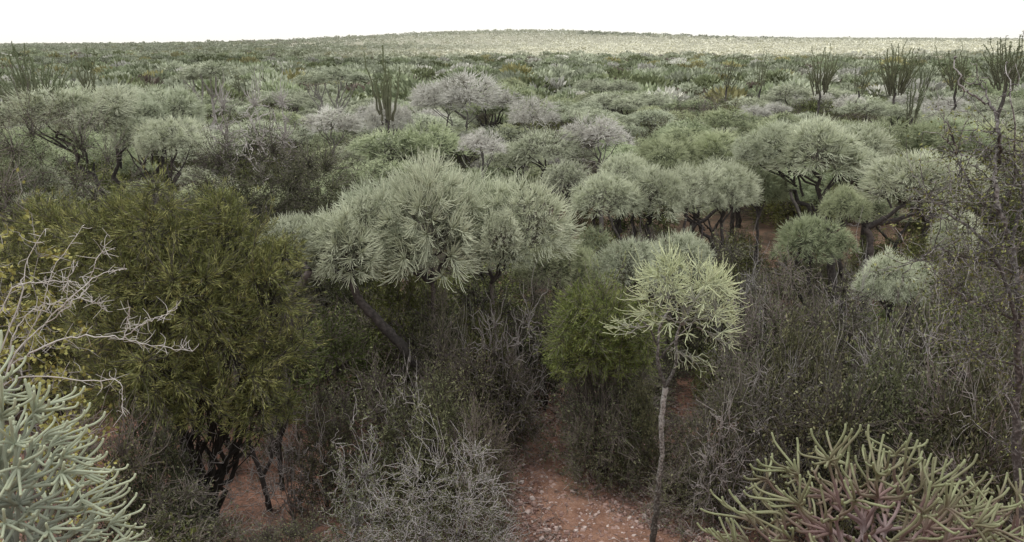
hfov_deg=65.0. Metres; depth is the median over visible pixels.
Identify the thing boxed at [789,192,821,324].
dead trunk
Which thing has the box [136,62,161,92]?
octopus tree
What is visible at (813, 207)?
umbrella tree
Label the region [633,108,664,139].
leafy shrub
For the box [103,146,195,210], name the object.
leafy shrub
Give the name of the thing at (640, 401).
leafy shrub
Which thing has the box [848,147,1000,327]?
umbrella tree
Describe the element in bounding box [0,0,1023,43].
sky
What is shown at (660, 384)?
twiggy shrub
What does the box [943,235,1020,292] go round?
leafy shrub
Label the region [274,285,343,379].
twiggy shrub
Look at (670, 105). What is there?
umbrella tree
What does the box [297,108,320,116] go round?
umbrella tree
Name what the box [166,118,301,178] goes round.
umbrella tree
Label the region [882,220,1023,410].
twiggy shrub
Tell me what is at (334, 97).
leafy shrub
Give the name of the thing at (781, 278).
bare shrub
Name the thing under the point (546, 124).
leafy shrub
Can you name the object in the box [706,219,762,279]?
leafy shrub
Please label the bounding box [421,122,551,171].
umbrella tree
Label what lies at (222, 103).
bare tree
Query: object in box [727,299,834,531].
bare shrub
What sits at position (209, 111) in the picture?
umbrella tree
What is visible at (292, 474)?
bare shrub
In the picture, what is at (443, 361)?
twiggy shrub
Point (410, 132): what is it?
umbrella tree
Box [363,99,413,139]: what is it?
umbrella tree
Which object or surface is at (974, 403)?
bare shrub
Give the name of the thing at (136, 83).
umbrella tree
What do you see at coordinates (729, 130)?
umbrella tree
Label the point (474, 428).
twiggy shrub
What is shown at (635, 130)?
umbrella tree
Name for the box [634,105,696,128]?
umbrella tree
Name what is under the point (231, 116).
umbrella tree
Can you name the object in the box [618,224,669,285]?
twiggy shrub
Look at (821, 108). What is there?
twiggy shrub
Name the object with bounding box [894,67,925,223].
octopus tree
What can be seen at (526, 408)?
twiggy shrub
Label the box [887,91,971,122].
umbrella tree
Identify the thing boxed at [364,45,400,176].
octopus tree
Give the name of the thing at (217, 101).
umbrella tree
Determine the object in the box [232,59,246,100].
octopus tree
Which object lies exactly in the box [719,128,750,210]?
umbrella tree
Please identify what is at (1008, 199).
umbrella tree
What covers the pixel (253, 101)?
bare tree
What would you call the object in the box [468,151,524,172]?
umbrella tree
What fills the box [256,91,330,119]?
umbrella tree
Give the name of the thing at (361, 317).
twiggy shrub
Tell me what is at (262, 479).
dead trunk
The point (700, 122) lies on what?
leafy shrub
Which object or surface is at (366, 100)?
umbrella tree
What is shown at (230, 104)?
umbrella tree
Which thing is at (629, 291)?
twiggy shrub
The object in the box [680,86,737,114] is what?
twiggy shrub
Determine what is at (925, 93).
umbrella tree
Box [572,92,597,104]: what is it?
umbrella tree
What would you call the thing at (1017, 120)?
umbrella tree
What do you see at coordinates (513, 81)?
umbrella tree
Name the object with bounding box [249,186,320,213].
umbrella tree
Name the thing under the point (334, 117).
umbrella tree
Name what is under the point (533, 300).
twiggy shrub
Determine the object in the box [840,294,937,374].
leafy shrub
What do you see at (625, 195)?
umbrella tree
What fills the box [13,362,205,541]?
twiggy shrub
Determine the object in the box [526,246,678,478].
feathery bush
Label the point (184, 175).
umbrella tree
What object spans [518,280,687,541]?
path
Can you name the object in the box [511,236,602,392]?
umbrella tree
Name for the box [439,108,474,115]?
umbrella tree
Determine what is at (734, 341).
leafy shrub
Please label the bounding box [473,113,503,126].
leafy shrub
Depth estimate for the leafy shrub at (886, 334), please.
22.56 m
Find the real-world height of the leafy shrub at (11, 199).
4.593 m
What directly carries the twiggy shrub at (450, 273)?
on the ground
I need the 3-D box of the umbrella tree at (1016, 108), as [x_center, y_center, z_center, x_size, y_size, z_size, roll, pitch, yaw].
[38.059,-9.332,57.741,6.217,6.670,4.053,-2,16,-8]
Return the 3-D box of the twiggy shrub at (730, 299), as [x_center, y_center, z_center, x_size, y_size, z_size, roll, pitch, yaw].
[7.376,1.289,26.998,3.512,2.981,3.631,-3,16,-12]
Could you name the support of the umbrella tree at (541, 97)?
on the ground
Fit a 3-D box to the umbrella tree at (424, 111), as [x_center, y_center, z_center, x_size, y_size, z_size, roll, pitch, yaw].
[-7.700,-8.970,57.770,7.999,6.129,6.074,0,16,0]
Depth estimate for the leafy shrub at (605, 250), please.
34.25 m
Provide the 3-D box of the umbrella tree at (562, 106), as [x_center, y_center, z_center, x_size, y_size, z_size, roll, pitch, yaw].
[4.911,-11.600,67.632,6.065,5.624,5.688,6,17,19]
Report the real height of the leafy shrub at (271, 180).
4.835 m
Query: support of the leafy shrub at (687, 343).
on the ground
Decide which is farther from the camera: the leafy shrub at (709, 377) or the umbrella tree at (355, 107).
the umbrella tree at (355, 107)
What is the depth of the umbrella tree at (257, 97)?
91.06 m
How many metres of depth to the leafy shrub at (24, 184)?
46.24 m
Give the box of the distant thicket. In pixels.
[0,28,1023,118]
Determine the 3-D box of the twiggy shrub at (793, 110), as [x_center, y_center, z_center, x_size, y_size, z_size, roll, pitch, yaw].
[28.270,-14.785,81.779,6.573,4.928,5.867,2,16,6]
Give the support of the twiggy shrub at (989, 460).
on the ground
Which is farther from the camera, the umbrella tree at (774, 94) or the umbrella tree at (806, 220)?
the umbrella tree at (774, 94)
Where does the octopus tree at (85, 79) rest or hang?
on the ground
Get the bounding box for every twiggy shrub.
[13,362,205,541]
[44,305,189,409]
[124,455,272,541]
[135,331,300,491]
[142,148,214,207]
[142,182,196,243]
[182,121,242,177]
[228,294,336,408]
[230,494,341,541]
[240,136,314,180]
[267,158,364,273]
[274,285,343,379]
[282,356,378,524]
[288,90,303,119]
[296,344,457,527]
[310,299,417,413]
[315,295,413,371]
[341,109,367,149]
[376,259,563,440]
[399,300,525,507]
[409,271,483,444]
[415,249,501,320]
[427,389,525,541]
[442,259,484,290]
[447,318,551,469]
[470,112,509,128]
[481,265,555,323]
[504,249,598,430]
[525,344,686,496]
[528,112,607,195]
[528,122,559,132]
[534,276,655,373]
[540,221,614,295]
[541,273,598,315]
[553,383,649,510]
[577,152,605,199]
[586,217,693,381]
[594,341,688,437]
[609,106,623,116]
[609,246,682,336]
[611,219,670,278]
[615,319,696,404]
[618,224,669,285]
[628,443,758,541]
[634,399,729,507]
[663,91,685,113]
[665,339,796,540]
[669,224,795,391]
[677,84,723,114]
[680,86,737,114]
[681,263,848,514]
[683,265,782,341]
[687,235,749,291]
[714,320,934,541]
[716,245,844,402]
[717,125,835,219]
[760,242,829,297]
[760,242,906,479]
[775,101,804,115]
[788,281,830,326]
[802,95,838,117]
[805,167,892,230]
[811,273,1011,511]
[817,323,1023,541]
[844,111,900,130]
[868,113,904,129]
[876,258,941,321]
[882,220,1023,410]
[891,207,1023,495]
[974,172,1021,228]
[978,228,1023,291]
[996,271,1023,310]
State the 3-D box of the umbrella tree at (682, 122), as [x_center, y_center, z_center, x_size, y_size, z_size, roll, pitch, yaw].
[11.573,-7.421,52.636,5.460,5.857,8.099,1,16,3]
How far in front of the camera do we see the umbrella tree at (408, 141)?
36.70 m
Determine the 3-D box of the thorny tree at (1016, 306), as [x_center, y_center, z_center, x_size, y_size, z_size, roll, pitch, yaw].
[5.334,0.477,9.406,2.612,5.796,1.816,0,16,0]
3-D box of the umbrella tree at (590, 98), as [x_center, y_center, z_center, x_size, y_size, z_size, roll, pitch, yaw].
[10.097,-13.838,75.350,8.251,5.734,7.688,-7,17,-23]
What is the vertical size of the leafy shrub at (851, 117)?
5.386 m
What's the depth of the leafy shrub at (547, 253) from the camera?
34.22 m
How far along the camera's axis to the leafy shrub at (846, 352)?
23.14 m
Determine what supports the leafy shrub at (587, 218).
on the ground
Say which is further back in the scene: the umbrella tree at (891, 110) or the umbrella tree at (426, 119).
the umbrella tree at (891, 110)
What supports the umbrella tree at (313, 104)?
on the ground
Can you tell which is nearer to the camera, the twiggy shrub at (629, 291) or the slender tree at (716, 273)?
the slender tree at (716, 273)
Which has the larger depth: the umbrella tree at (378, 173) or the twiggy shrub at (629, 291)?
the umbrella tree at (378, 173)
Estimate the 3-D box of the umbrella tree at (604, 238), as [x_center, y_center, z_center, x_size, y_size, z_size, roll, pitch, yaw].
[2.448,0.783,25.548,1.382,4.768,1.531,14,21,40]
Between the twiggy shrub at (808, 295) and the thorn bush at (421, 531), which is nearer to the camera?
the thorn bush at (421, 531)
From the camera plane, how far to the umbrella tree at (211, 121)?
68.42 m
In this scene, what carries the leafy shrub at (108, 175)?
on the ground
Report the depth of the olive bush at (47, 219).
16.94 m
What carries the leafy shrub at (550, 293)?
on the ground
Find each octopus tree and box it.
[0,41,73,153]
[0,79,6,168]
[74,45,102,168]
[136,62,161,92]
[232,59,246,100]
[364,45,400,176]
[424,57,433,82]
[724,52,743,103]
[753,47,772,117]
[802,43,843,115]
[854,52,876,118]
[875,39,924,126]
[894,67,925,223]
[918,52,936,93]
[933,45,968,115]
[975,31,1023,235]
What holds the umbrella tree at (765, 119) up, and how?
on the ground
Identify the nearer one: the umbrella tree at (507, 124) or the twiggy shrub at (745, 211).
the twiggy shrub at (745, 211)
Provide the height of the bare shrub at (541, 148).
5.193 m
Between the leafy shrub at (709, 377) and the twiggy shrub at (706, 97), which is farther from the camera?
the twiggy shrub at (706, 97)
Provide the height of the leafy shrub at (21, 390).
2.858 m
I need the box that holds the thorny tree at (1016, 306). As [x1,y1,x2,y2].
[868,56,1023,531]
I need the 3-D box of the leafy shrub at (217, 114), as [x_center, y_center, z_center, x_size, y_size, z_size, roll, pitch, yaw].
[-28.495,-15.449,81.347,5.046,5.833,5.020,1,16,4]
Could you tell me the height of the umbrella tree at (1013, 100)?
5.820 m
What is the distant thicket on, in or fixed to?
on the ground
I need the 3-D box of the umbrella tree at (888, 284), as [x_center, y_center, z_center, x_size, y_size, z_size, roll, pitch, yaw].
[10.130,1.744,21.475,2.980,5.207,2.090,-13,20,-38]
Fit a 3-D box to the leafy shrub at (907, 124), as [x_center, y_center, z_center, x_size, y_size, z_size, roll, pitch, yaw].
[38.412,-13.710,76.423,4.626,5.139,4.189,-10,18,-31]
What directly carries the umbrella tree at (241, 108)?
on the ground
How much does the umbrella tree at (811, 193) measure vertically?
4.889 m
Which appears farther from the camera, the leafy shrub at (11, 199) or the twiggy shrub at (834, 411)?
the leafy shrub at (11, 199)
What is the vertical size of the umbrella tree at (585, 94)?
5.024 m
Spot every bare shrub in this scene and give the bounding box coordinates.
[122,377,257,535]
[152,160,214,217]
[236,392,335,525]
[338,341,464,520]
[451,259,553,444]
[483,254,550,291]
[511,144,598,223]
[518,124,575,174]
[678,357,775,537]
[700,217,771,401]
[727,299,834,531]
[749,241,815,312]
[810,209,904,381]
[818,270,954,509]
[819,272,869,327]
[828,250,895,317]
[841,184,903,226]
[904,343,1023,541]
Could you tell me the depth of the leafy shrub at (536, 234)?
35.87 m
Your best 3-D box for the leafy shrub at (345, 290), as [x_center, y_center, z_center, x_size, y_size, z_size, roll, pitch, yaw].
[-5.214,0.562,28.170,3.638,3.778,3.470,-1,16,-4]
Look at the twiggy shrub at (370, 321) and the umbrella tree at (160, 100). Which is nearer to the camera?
the twiggy shrub at (370, 321)
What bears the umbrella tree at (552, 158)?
on the ground
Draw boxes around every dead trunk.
[229,401,274,511]
[277,360,289,490]
[606,210,640,301]
[683,204,702,331]
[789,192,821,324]
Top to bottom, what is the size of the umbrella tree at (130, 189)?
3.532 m
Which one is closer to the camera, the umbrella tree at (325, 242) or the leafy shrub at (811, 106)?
the umbrella tree at (325, 242)
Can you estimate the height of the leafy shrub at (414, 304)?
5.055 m
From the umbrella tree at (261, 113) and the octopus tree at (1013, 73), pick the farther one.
the umbrella tree at (261, 113)
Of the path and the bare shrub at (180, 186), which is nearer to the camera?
the path
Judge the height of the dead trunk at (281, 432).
3.319 m
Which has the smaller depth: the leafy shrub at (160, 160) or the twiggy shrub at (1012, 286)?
the twiggy shrub at (1012, 286)
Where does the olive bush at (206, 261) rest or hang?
on the ground
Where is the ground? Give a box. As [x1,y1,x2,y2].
[0,33,1023,541]
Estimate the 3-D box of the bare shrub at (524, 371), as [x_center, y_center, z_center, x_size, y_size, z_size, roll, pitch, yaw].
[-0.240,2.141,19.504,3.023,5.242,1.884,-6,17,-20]
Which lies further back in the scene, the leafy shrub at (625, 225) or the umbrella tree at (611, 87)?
the umbrella tree at (611, 87)
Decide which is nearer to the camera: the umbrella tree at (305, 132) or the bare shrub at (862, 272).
the bare shrub at (862, 272)
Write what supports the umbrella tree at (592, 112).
on the ground
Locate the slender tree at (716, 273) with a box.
[599,241,750,541]
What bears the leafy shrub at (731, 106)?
on the ground
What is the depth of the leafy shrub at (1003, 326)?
26.30 m
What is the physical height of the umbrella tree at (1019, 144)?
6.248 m
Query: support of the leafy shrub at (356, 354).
on the ground
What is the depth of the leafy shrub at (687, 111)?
72.28 m
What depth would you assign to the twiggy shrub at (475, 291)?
22.05 m
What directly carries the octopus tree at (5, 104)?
on the ground
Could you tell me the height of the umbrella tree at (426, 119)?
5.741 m
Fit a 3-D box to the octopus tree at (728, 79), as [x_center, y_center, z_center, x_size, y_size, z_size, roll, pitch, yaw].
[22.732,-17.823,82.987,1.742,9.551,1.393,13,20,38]
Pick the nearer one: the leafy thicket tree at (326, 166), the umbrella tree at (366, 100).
the leafy thicket tree at (326, 166)
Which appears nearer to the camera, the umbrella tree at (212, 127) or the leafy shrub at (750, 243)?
the leafy shrub at (750, 243)
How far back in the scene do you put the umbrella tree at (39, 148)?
36.49 m
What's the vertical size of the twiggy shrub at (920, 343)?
5.598 m
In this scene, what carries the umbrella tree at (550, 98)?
on the ground
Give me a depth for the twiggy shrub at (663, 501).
17.29 m
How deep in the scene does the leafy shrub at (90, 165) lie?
49.66 m
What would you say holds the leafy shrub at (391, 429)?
on the ground
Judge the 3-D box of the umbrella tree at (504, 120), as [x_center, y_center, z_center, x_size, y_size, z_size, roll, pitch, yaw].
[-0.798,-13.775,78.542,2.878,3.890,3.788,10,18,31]
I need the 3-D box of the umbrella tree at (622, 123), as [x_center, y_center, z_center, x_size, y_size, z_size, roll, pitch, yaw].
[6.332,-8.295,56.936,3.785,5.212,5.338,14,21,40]
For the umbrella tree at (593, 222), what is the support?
on the ground
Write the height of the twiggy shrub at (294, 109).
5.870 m
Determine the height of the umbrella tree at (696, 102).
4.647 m
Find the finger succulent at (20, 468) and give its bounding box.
[0,330,151,541]
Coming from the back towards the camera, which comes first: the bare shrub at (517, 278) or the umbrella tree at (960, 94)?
the umbrella tree at (960, 94)
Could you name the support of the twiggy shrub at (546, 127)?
on the ground
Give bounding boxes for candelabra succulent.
[693,423,1023,541]
[887,468,1023,541]
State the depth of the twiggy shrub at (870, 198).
46.03 m
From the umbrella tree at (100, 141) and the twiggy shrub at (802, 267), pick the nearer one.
the twiggy shrub at (802, 267)
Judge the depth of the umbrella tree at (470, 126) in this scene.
60.55 m
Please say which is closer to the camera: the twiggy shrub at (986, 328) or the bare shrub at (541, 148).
the twiggy shrub at (986, 328)
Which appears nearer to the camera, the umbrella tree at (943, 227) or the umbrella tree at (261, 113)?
the umbrella tree at (943, 227)
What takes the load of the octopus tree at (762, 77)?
on the ground
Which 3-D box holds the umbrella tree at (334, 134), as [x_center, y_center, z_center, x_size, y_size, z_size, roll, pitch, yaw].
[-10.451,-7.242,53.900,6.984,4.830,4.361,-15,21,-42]
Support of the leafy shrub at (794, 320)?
on the ground
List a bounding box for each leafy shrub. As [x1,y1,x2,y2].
[0,163,45,249]
[0,165,42,215]
[0,335,82,409]
[34,171,89,218]
[41,169,133,235]
[50,148,166,238]
[52,145,114,196]
[100,376,208,541]
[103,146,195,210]
[111,501,203,541]
[121,148,177,182]
[127,356,192,417]
[190,118,273,183]
[215,90,245,122]
[221,96,278,160]
[222,126,313,233]
[239,144,310,215]
[257,90,281,108]
[268,291,415,444]
[284,128,321,167]
[299,90,355,133]
[304,253,384,298]
[308,131,386,202]
[310,260,358,310]
[311,258,404,343]
[347,256,455,405]
[361,345,501,541]
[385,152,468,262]
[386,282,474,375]
[392,268,473,333]
[410,246,454,280]
[441,256,537,352]
[444,150,487,211]
[444,279,533,446]
[445,111,467,168]
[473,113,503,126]
[498,215,560,271]
[508,284,566,355]
[510,309,594,383]
[512,228,579,286]
[516,106,570,130]
[517,110,575,172]
[565,187,604,231]
[575,227,622,288]
[596,182,683,243]
[601,356,666,490]
[617,123,686,185]
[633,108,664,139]
[635,110,688,183]
[650,290,722,375]
[669,100,701,122]
[674,229,705,255]
[676,103,723,167]
[685,342,749,408]
[690,259,755,329]
[701,314,787,377]
[705,98,749,129]
[706,104,745,129]
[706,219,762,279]
[715,217,778,291]
[726,286,867,520]
[743,163,845,238]
[775,102,797,116]
[784,93,843,120]
[788,174,856,223]
[798,234,850,284]
[803,248,858,307]
[804,296,957,541]
[814,102,843,121]
[832,335,860,378]
[840,100,877,125]
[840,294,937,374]
[841,216,905,302]
[849,314,950,404]
[881,207,957,267]
[881,260,1012,441]
[885,228,953,299]
[890,297,1023,541]
[897,106,930,131]
[904,194,986,216]
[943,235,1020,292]
[963,296,1022,350]
[969,188,1023,257]
[979,195,1023,262]
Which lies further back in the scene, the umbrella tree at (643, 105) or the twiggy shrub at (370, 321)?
the umbrella tree at (643, 105)
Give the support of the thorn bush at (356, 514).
on the ground
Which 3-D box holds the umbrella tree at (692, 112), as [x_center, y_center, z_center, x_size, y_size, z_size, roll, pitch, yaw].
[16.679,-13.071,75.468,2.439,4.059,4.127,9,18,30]
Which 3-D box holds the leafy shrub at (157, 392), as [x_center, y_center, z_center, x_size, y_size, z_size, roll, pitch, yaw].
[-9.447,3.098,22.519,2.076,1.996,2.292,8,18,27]
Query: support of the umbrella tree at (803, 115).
on the ground
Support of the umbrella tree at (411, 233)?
on the ground
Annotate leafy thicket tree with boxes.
[0,47,180,420]
[0,131,92,434]
[148,92,342,351]
[232,113,410,368]
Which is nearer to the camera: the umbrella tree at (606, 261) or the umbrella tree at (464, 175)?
the umbrella tree at (606, 261)
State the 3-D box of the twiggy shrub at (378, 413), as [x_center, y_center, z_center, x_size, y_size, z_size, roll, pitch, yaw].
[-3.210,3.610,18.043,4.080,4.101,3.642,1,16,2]
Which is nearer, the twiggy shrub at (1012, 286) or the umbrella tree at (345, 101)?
the twiggy shrub at (1012, 286)
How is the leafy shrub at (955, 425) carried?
on the ground
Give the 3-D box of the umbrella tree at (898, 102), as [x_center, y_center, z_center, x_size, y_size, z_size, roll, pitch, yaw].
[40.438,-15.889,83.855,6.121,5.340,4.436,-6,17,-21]
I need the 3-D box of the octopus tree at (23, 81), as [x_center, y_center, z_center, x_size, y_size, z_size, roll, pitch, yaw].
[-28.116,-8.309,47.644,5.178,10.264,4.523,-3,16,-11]
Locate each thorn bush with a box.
[308,379,399,541]
[341,404,546,541]
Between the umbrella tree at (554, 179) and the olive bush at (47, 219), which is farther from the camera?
the umbrella tree at (554, 179)
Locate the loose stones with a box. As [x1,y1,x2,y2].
[493,381,741,541]
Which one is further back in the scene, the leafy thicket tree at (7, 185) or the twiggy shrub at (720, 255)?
the twiggy shrub at (720, 255)
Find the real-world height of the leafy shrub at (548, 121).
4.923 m
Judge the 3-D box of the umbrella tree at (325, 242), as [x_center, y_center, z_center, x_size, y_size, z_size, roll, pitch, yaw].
[-4.035,1.264,20.311,4.734,6.561,3.161,0,16,0]
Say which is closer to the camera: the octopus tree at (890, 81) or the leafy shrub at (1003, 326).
the leafy shrub at (1003, 326)
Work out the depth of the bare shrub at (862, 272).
20.43 m
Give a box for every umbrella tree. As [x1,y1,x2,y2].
[0,82,208,209]
[0,123,70,177]
[0,124,65,245]
[2,164,110,232]
[14,147,75,197]
[18,86,100,99]
[21,123,158,179]
[75,83,142,98]
[77,124,134,139]
[92,145,156,196]
[104,112,213,314]
[115,94,191,105]
[124,178,174,195]
[129,81,162,92]
[159,91,215,120]
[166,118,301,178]
[168,123,228,174]
[169,166,239,204]
[170,59,240,129]
[175,176,291,244]
[176,103,230,119]
[195,117,236,127]
[202,98,228,106]
[203,126,268,181]
[207,124,244,176]
[208,99,247,113]
[218,113,242,120]
[224,104,269,117]
[245,111,300,148]
[247,92,281,107]
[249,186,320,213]
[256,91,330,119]
[256,213,315,456]
[257,109,290,117]
[258,87,304,111]
[260,109,351,147]
[270,196,443,422]
[286,100,308,111]
[290,125,331,147]
[291,65,372,180]
[296,104,365,175]
[296,145,391,176]
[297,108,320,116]
[298,141,380,178]
[302,99,346,113]
[307,129,378,145]
[308,84,367,99]
[308,158,422,203]
[309,106,365,130]
[310,97,346,108]
[327,142,513,378]
[336,132,453,196]
[344,101,393,114]
[346,116,472,174]
[348,96,380,105]
[349,111,468,135]
[351,103,452,133]
[358,129,443,150]
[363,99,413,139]
[377,132,459,191]
[380,97,415,135]
[385,101,468,129]
[397,155,460,171]
[408,67,527,173]
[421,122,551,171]
[422,166,502,197]
[427,113,479,130]
[435,81,538,129]
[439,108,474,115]
[449,165,587,384]
[450,126,511,166]
[451,103,520,128]
[455,126,507,266]
[458,123,481,159]
[461,164,545,204]
[464,145,498,164]
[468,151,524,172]
[479,126,595,227]
[483,76,527,126]
[486,155,577,230]
[488,113,516,125]
[492,123,531,136]
[503,95,579,129]
[506,92,562,223]
[510,94,558,122]
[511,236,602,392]
[525,151,572,168]
[537,100,603,130]
[537,155,597,286]
[547,191,587,211]
[556,110,640,233]
[557,99,581,125]
[561,106,639,172]
[566,149,700,304]
[567,91,617,108]
[571,78,641,112]
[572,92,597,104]
[573,223,613,359]
[575,116,628,173]
[582,94,667,113]
[582,173,623,238]
[585,89,673,129]
[590,226,716,393]
[592,138,631,154]
[593,142,713,219]
[606,124,654,134]
[611,108,698,143]
[620,102,667,111]
[622,126,720,215]
[632,127,790,275]
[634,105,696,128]
[643,115,716,149]
[651,152,763,327]
[657,98,676,108]
[678,96,708,109]
[681,98,737,112]
[686,109,701,117]
[687,185,751,237]
[698,108,730,127]
[699,106,798,227]
[710,149,785,235]
[715,126,757,133]
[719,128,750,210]
[724,95,790,129]
[728,112,902,315]
[728,167,792,290]
[730,120,843,151]
[735,101,792,120]
[746,116,793,124]
[753,111,868,134]
[755,84,833,111]
[767,97,805,112]
[768,210,860,300]
[770,170,869,243]
[775,151,934,257]
[784,91,803,114]
[786,111,830,125]
[787,168,839,235]
[804,87,865,98]
[808,91,867,118]
[815,180,875,345]
[817,118,901,236]
[831,102,869,117]
[835,187,952,255]
[837,97,922,132]
[845,115,1023,257]
[846,243,943,352]
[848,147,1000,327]
[863,98,888,117]
[874,94,920,116]
[874,104,924,128]
[880,88,929,96]
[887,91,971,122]
[887,103,969,123]
[915,108,1001,128]
[917,166,1022,263]
[925,207,983,341]
[942,84,991,115]
[953,76,1023,99]
[955,100,1022,126]
[963,131,1023,203]
[969,94,1023,111]
[972,111,1023,172]
[1000,101,1023,118]
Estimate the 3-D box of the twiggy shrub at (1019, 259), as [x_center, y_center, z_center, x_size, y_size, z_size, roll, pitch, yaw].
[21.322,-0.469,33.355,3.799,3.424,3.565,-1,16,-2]
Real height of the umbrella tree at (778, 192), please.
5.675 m
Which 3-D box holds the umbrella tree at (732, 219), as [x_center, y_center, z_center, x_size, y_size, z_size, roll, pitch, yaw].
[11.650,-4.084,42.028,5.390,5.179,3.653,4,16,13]
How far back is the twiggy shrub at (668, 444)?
18.45 m
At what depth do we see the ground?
20.48 m
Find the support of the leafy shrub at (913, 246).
on the ground
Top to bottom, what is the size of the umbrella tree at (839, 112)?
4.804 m
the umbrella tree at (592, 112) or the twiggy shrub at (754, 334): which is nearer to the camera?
the twiggy shrub at (754, 334)
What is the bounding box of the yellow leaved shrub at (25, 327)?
[0,166,120,541]
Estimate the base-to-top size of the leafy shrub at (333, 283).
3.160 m
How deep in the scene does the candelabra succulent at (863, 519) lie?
3.21 m
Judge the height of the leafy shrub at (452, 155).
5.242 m
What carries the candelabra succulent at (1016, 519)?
on the ground
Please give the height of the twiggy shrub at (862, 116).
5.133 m
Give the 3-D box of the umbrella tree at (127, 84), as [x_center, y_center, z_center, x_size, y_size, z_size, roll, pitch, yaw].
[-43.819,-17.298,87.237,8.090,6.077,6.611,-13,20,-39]
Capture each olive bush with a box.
[0,181,140,493]
[28,156,331,527]
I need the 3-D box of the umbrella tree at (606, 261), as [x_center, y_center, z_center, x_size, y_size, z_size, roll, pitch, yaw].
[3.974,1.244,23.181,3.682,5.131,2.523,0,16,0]
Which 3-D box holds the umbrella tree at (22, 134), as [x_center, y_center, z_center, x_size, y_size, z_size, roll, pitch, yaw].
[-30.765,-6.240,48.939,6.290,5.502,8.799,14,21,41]
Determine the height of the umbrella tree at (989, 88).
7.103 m
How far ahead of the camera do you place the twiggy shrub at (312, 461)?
17.33 m
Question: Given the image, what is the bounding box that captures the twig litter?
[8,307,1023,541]
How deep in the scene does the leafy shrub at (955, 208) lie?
48.32 m
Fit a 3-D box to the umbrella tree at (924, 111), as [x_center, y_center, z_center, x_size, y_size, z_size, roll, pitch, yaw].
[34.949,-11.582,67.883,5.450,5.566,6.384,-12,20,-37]
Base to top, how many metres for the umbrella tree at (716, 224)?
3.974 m
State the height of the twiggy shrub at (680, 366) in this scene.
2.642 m
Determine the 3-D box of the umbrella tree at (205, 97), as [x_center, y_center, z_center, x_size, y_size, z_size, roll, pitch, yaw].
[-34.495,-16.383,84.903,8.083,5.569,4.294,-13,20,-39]
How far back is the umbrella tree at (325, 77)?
53.78 m
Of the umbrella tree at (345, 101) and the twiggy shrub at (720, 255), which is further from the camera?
the umbrella tree at (345, 101)
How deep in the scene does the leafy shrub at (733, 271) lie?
28.37 m
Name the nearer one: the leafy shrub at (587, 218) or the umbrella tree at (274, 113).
the leafy shrub at (587, 218)
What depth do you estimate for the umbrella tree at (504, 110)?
66.88 m
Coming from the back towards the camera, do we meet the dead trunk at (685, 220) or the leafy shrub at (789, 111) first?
the leafy shrub at (789, 111)
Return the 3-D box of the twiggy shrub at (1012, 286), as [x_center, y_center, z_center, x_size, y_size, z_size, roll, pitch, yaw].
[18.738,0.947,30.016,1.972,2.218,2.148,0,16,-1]
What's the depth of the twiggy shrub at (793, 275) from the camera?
22.05 m
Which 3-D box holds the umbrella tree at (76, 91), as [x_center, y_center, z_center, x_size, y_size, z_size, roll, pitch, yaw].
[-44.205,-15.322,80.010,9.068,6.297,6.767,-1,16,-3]
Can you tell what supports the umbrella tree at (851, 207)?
on the ground
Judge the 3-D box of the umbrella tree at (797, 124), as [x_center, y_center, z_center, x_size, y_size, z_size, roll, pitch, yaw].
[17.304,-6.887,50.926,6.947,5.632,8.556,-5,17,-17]
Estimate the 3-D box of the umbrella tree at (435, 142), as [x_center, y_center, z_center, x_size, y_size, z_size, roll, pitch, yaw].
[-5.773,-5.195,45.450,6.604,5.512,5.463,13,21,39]
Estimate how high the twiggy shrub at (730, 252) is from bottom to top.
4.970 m
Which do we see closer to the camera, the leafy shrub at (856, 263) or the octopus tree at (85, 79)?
the leafy shrub at (856, 263)
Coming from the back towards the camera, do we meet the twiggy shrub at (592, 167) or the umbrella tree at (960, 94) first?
the umbrella tree at (960, 94)
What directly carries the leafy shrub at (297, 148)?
on the ground
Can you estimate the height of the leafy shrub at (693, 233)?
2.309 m
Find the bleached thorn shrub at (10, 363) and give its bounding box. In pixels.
[0,225,198,424]
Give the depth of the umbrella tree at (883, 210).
34.19 m
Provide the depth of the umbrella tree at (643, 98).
69.38 m
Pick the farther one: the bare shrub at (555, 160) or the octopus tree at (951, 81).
the octopus tree at (951, 81)
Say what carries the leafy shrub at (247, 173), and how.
on the ground
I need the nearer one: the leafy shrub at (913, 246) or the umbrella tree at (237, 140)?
the leafy shrub at (913, 246)
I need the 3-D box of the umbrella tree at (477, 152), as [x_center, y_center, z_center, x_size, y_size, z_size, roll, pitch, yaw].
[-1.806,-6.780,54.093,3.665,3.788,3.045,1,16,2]
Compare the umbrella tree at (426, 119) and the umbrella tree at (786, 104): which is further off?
the umbrella tree at (786, 104)
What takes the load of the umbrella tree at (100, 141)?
on the ground
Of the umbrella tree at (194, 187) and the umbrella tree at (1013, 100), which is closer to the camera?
the umbrella tree at (194, 187)
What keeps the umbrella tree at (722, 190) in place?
on the ground
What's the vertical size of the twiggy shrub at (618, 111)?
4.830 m
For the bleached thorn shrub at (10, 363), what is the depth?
4.86 m
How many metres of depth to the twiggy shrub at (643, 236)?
35.15 m
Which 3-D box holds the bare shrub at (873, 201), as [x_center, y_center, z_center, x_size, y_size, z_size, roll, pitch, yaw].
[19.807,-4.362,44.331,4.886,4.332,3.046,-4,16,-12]
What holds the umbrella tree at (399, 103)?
on the ground
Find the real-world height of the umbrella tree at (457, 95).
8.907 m
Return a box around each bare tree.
[210,68,243,211]
[233,66,281,217]
[264,59,298,212]

